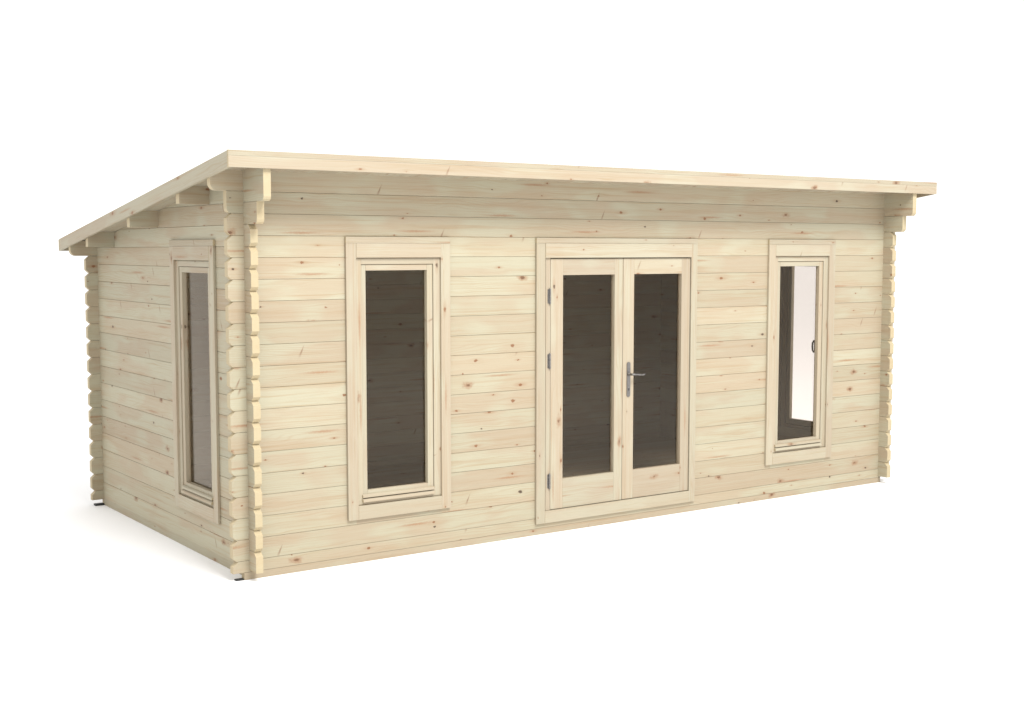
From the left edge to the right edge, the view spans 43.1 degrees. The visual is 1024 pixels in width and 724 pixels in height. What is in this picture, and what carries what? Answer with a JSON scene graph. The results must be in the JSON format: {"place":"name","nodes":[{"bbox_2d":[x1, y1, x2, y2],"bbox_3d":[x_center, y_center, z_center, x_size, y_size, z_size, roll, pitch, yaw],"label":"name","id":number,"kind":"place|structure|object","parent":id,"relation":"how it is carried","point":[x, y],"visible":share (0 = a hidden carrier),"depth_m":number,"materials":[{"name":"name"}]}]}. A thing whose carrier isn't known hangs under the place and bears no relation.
{"place":"outdoors","nodes":[
{"label":"outdoors","id":0,"kind":"place"},
{"bbox_2d":[0,253,1023,723],"bbox_3d":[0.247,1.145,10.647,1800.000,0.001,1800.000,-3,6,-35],"label":"ground","id":1,"kind":"structure","parent":0,"point":[896,597],"depth_m":7.72,"materials":[{"name":"white"}]},
{"bbox_2d":[58,149,936,580],"bbox_3d":[0.013,-0.199,10.887,6.473,2.638,3.500,-3,6,-35],"label":"log cabin","id":2,"kind":"object","parent":1,"relation":"on","point":[302,361],"visible":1,"depth_m":9.37,"materials":[{"name":"brown wood"}]},
{"bbox_2d":[169,239,220,524],"bbox_3d":[-2.109,0.108,8.724,0.087,1.853,0.791,-3,6,-35],"label":"window","id":3,"kind":"structure","parent":2,"relation":"in","point":[178,249],"depth_m":8.86,"materials":[{"name":"brown wood"}]},
{"bbox_2d":[344,237,450,520],"bbox_3d":[-0.766,0.097,8.653,0.791,1.853,0.087,-3,6,-35],"label":"window","id":4,"kind":"structure","parent":2,"relation":"in","point":[358,250],"depth_m":8.65,"materials":[{"name":"brown wood"}]},
{"bbox_2d":[547,258,622,508],"bbox_3d":[0.533,0.151,9.543,0.700,1.818,0.058,-3,6,-35],"label":"door","id":5,"kind":"structure","parent":2,"relation":"in","point":[570,491],"depth_m":9.53,"materials":[{"name":"brown wood"}]},
{"bbox_2d":[621,258,689,498],"bbox_3d":[1.112,0.119,9.916,0.670,1.818,0.106,-3,6,-35],"label":"door","id":6,"kind":"structure","parent":2,"relation":"in","point":[660,479],"depth_m":9.94,"materials":[{"name":"brown wood"}]},
{"bbox_2d":[777,261,812,437],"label":"wall","id":7,"kind":"structure","parent":2,"relation":"in","point":[787,425],"depth_m":12.33,"materials":[{"name":"brown wood"}]},
{"bbox_2d":[764,239,835,465],"bbox_3d":[2.388,-0.093,10.846,0.791,1.853,0.095,-3,6,-35],"label":"window","id":8,"kind":"structure","parent":2,"relation":"in","point":[815,250],"depth_m":10.88,"materials":[{"name":"brown wood"}]},
{"bbox_2d":[0,0,1023,252],"label":"sky","id":9,"kind":"structure","parent":0,"point":[104,103],"materials":[{"name":"white"}]}
]}

